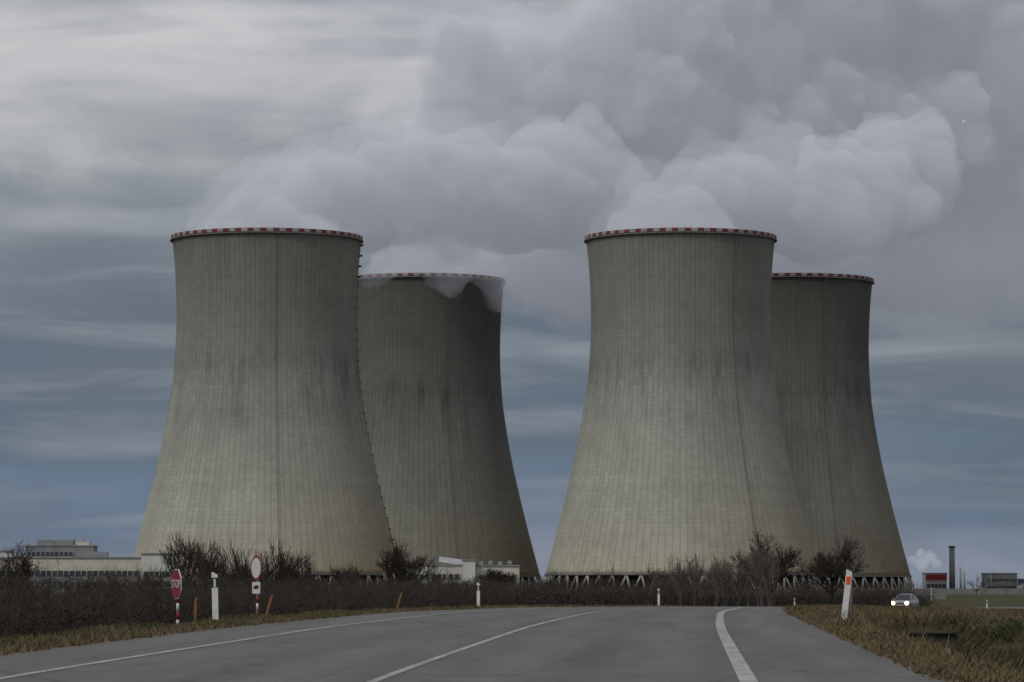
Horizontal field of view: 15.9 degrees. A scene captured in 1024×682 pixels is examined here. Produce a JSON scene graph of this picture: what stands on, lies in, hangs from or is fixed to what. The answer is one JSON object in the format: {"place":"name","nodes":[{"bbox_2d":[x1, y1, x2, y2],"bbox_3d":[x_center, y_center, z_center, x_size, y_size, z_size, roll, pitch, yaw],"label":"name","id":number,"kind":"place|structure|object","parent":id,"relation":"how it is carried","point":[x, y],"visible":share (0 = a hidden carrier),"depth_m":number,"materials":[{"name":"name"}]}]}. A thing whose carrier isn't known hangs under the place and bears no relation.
{"place":"outdoors","nodes":[
{"label":"outdoors","id":0,"kind":"place"},
{"bbox_2d":[0,557,140,557],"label":"roof parapet","id":1,"kind":"structure","parent":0,"point":[81,557],"depth_m":998.04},
{"bbox_2d":[74,551,108,556],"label":"rooftop unit","id":2,"kind":"object","parent":1,"relation":"on","point":[91,553],"visible":1,"depth_m":1002.36,"materials":[{"name":"grey metal"}]},
{"bbox_2d":[462,559,476,585],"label":"workshop tower","id":3,"kind":"structure","parent":0,"point":[469,568],"depth_m":994.04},
{"bbox_2d":[0,606,1023,681],"bbox_3d":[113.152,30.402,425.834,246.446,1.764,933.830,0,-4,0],"label":"road","id":4,"kind":"structure","parent":0,"point":[671,644],"depth_m":45.59,"materials":[{"name":"grey asphalt"}]},
{"bbox_2d":[892,594,918,607],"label":"oncoming car","id":5,"kind":"object","parent":4,"relation":"on","point":[907,599],"visible":0.7,"depth_m":339.31,"materials":[{"name":"silver metal"}]},
{"bbox_2d":[0,594,1023,681],"bbox_3d":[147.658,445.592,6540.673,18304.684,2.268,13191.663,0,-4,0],"label":"ground","id":6,"kind":"structure","parent":0,"point":[979,600],"depth_m":641.72,"materials":[{"name":"green plant"}]},
{"bbox_2d":[0,551,11,556],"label":"office block","id":7,"kind":"structure","parent":6,"relation":"on","point":[2,553],"depth_m":1397.68,"materials":[{"name":"beige concrete"}]},
{"bbox_2d":[0,541,42,601],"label":"bare tree","id":8,"kind":"object","parent":6,"relation":"on","point":[25,566],"visible":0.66,"depth_m":239.51,"materials":[{"name":"brown plant"}]},
{"bbox_2d":[25,533,97,556],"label":"office block","id":9,"kind":"structure","parent":6,"relation":"on","point":[61,548],"depth_m":1397.84,"materials":[{"name":"grey concrete"}]},
{"bbox_2d":[0,558,140,589],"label":"low building","id":10,"kind":"structure","parent":6,"relation":"on","point":[85,564],"depth_m":998.16,"materials":[{"name":"beige concrete"}]},
{"bbox_2d":[3,571,138,575],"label":"band","id":11,"kind":"object","parent":10,"relation":"attached to","point":[71,572],"visible":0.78,"depth_m":997.78,"materials":[{"name":"grey glass"}]},
{"bbox_2d":[34,571,133,575],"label":"mullions","id":12,"kind":"object","parent":11,"relation":"attached to","point":[86,572],"visible":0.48,"depth_m":997.62,"materials":[{"name":"grey metal"}]},
{"bbox_2d":[4,577,139,581],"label":"band","id":13,"kind":"object","parent":10,"relation":"attached to","point":[38,579],"visible":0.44,"depth_m":997.69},
{"bbox_2d":[140,553,177,589],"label":"office annex","id":14,"kind":"object","parent":6,"relation":"on","point":[147,559],"visible":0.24,"depth_m":996.15,"materials":[{"name":"white concrete"}]},
{"bbox_2d":[172,569,181,623],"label":"stop sign","id":15,"kind":"object","parent":6,"relation":"on","point":[176,584],"visible":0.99,"depth_m":87.75,"materials":[{"name":"metal"}]},
{"bbox_2d":[194,597,196,619],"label":"wooden stake","id":16,"kind":"object","parent":6,"relation":"on","point":[195,609],"visible":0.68,"depth_m":88.75,"materials":[{"name":"brown wood"}]},
{"bbox_2d":[211,572,218,619],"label":"delineator post","id":17,"kind":"object","parent":6,"relation":"on","point":[214,578],"visible":0.91,"depth_m":77.76,"materials":[{"name":"white plastic"}]},
{"bbox_2d":[251,555,261,614],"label":"no vehicles sign","id":18,"kind":"object","parent":6,"relation":"on","point":[256,567],"visible":0.89,"depth_m":103.74,"materials":[{"name":"metal"}]},
{"bbox_2d":[158,531,364,589],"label":"distant tree row","id":19,"kind":"object","parent":6,"relation":"on","point":[207,566],"visible":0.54,"depth_m":501.03,"materials":[{"name":"brown plant"}]},
{"bbox_2d":[133,227,396,589],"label":"cooling tower","id":20,"kind":"structure","parent":6,"relation":"on","point":[265,436],"depth_m":1565.78,"materials":[{"name":"concrete"}]},
{"bbox_2d":[265,595,272,615],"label":"wooden stake","id":21,"kind":"object","parent":6,"relation":"on","point":[268,606],"visible":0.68,"depth_m":98.72,"materials":[{"name":"brown wood"}]},
{"bbox_2d":[0,546,587,637],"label":"hedge","id":22,"kind":"object","parent":6,"relation":"on","point":[61,614],"visible":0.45,"depth_m":131.02,"materials":[{"name":"brown plant"}]},
{"bbox_2d":[59,576,700,610],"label":"hedge","id":23,"kind":"object","parent":6,"relation":"on","point":[334,581],"visible":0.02,"depth_m":288.97,"materials":[{"name":"brown plant"}]},
{"bbox_2d":[374,535,439,594],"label":"bare tree","id":24,"kind":"object","parent":6,"relation":"on","point":[399,565],"visible":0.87,"depth_m":261.40,"materials":[{"name":"brown plant"}]},
{"bbox_2d":[0,564,820,615],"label":"shrub row","id":25,"kind":"object","parent":6,"relation":"on","point":[435,577],"visible":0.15,"depth_m":336.54,"materials":[{"name":"brown plant"}]},
{"bbox_2d":[393,566,462,583],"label":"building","id":26,"kind":"structure","parent":6,"relation":"on","point":[457,569],"depth_m":998.05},
{"bbox_2d":[404,574,460,578],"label":"band","id":27,"kind":"object","parent":26,"relation":"attached to","point":[438,576],"visible":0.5,"depth_m":997.73,"materials":[{"name":"grey glass"}]},
{"bbox_2d":[424,564,462,565],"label":"roof parapet","id":28,"kind":"structure","parent":26,"relation":"on","point":[446,564],"depth_m":997.91,"materials":[{"name":"grey concrete"}]},
{"bbox_2d":[439,556,462,563],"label":"shed roof","id":29,"kind":"structure","parent":28,"relation":"on","point":[449,560],"depth_m":1000.23,"materials":[{"name":"metal"}]},
{"bbox_2d":[356,273,541,586],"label":"cooling tower","id":30,"kind":"structure","parent":6,"relation":"on","point":[428,346],"depth_m":1789.20,"materials":[{"name":"concrete"}]},
{"bbox_2d":[477,583,479,605],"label":"delineator post","id":31,"kind":"object","parent":6,"relation":"on","point":[478,593],"visible":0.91,"depth_m":146.60,"materials":[{"name":"white plastic"}]},
{"bbox_2d":[475,561,519,589],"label":"workshop hall","id":32,"kind":"structure","parent":6,"relation":"on","point":[481,568],"depth_m":998.07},
{"bbox_2d":[480,567,516,589],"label":"bare tree","id":33,"kind":"object","parent":6,"relation":"on","point":[491,574],"visible":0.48,"depth_m":518.45,"materials":[{"name":"brown plant"}]},
{"bbox_2d":[0,603,1023,681],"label":"verge grass","id":34,"kind":"structure","parent":6,"relation":"on","point":[925,657],"depth_m":69.02,"materials":[{"name":"green plant"}]},
{"bbox_2d":[1,587,1023,599],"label":"perimeter fence","id":35,"kind":"object","parent":6,"relation":"on","point":[942,593],"visible":0.05,"depth_m":1246.91,"materials":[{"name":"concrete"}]},
{"bbox_2d":[232,576,1023,594],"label":"tree row","id":36,"kind":"object","parent":6,"relation":"on","point":[983,584],"visible":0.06,"depth_m":1203.98,"materials":[{"name":"plant"}]},
{"bbox_2d":[658,589,659,605],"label":"delineator post","id":37,"kind":"object","parent":6,"relation":"on","point":[658,597],"visible":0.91,"depth_m":214.42,"materials":[{"name":"white plastic"}]},
{"bbox_2d":[544,227,820,589],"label":"cooling tower","id":38,"kind":"structure","parent":6,"relation":"on","point":[681,449],"depth_m":1565.64,"materials":[{"name":"concrete"}]},
{"bbox_2d":[417,574,948,606],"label":"hedge","id":39,"kind":"object","parent":6,"relation":"on","point":[878,597],"visible":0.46,"depth_m":285.25,"materials":[{"name":"brown plant"}]},
{"bbox_2d":[645,538,789,605],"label":"birch sapling row","id":40,"kind":"object","parent":6,"relation":"on","point":[756,570],"visible":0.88,"depth_m":273.13,"materials":[{"name":"brown plant"}]},
{"bbox_2d":[722,529,801,605],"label":"bare tree","id":41,"kind":"object","parent":6,"relation":"on","point":[788,556],"visible":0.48,"depth_m":291.05,"materials":[{"name":"brown plant"}]},
{"bbox_2d":[791,536,868,604],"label":"bare tree","id":42,"kind":"object","parent":6,"relation":"on","point":[830,570],"visible":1,"depth_m":294.95,"materials":[{"name":"brown plant"}]},
{"bbox_2d":[771,273,914,588],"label":"cooling tower","id":43,"kind":"structure","parent":6,"relation":"on","point":[820,338],"depth_m":1788.93,"materials":[{"name":"concrete"}]},
{"bbox_2d":[841,569,851,618],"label":"delineator post","id":44,"kind":"object","parent":6,"relation":"on","point":[847,588],"visible":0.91,"depth_m":77.27,"materials":[{"name":"white plastic"}]},
{"bbox_2d":[850,579,852,618],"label":"marker pole","id":45,"kind":"object","parent":6,"relation":"on","point":[851,602],"visible":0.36,"depth_m":80.28,"materials":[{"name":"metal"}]},
{"bbox_2d":[892,631,960,650],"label":"culvert headwall","id":46,"kind":"object","parent":6,"relation":"on","point":[940,636],"visible":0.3,"depth_m":78.79,"materials":[{"name":"concrete"}]},
{"bbox_2d":[922,574,946,588],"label":"walls","id":47,"kind":"structure","parent":6,"relation":"on","point":[924,582],"depth_m":1945.77,"materials":[{"name":"metal"}]},
{"bbox_2d":[926,584,945,587],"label":"band","id":48,"kind":"object","parent":47,"relation":"attached to","point":[940,585],"visible":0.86,"depth_m":1945.45,"materials":[{"name":"grey glass"}]},
{"bbox_2d":[926,580,945,581],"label":"band","id":49,"kind":"object","parent":47,"relation":"attached to","point":[935,580],"visible":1,"depth_m":1945.61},
{"bbox_2d":[926,574,946,579],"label":"red cladding","id":50,"kind":"structure","parent":47,"relation":"attached to","point":[936,576],"depth_m":1945.46,"materials":[{"name":"red metal"}]},
{"bbox_2d":[949,546,954,588],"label":"chimney","id":51,"kind":"object","parent":6,"relation":"on","point":[951,567],"visible":0.83,"depth_m":1935.08,"materials":[{"name":"grey concrete"}]},
{"bbox_2d":[959,567,965,588],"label":"chimney","id":52,"kind":"object","parent":6,"relation":"on","point":[964,578],"visible":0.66,"depth_m":1955.46,"materials":[{"name":"metal"}]},
{"bbox_2d":[981,573,1017,588],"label":"warehouse","id":53,"kind":"structure","parent":6,"relation":"on","point":[1001,580],"depth_m":1895.91,"materials":[{"name":"grey concrete"}]},
{"bbox_2d":[1017,584,1023,588],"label":"warehouse","id":54,"kind":"structure","parent":6,"relation":"on","point":[1019,586],"depth_m":1698.99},
{"bbox_2d":[1018,579,1023,583],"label":"warehouse","id":55,"kind":"structure","parent":6,"relation":"on","point":[1020,581],"depth_m":1883.90,"materials":[{"name":"grey concrete"}]},
{"bbox_2d":[0,0,1023,588],"label":"sky","id":56,"kind":"structure","parent":0,"point":[882,141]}
]}

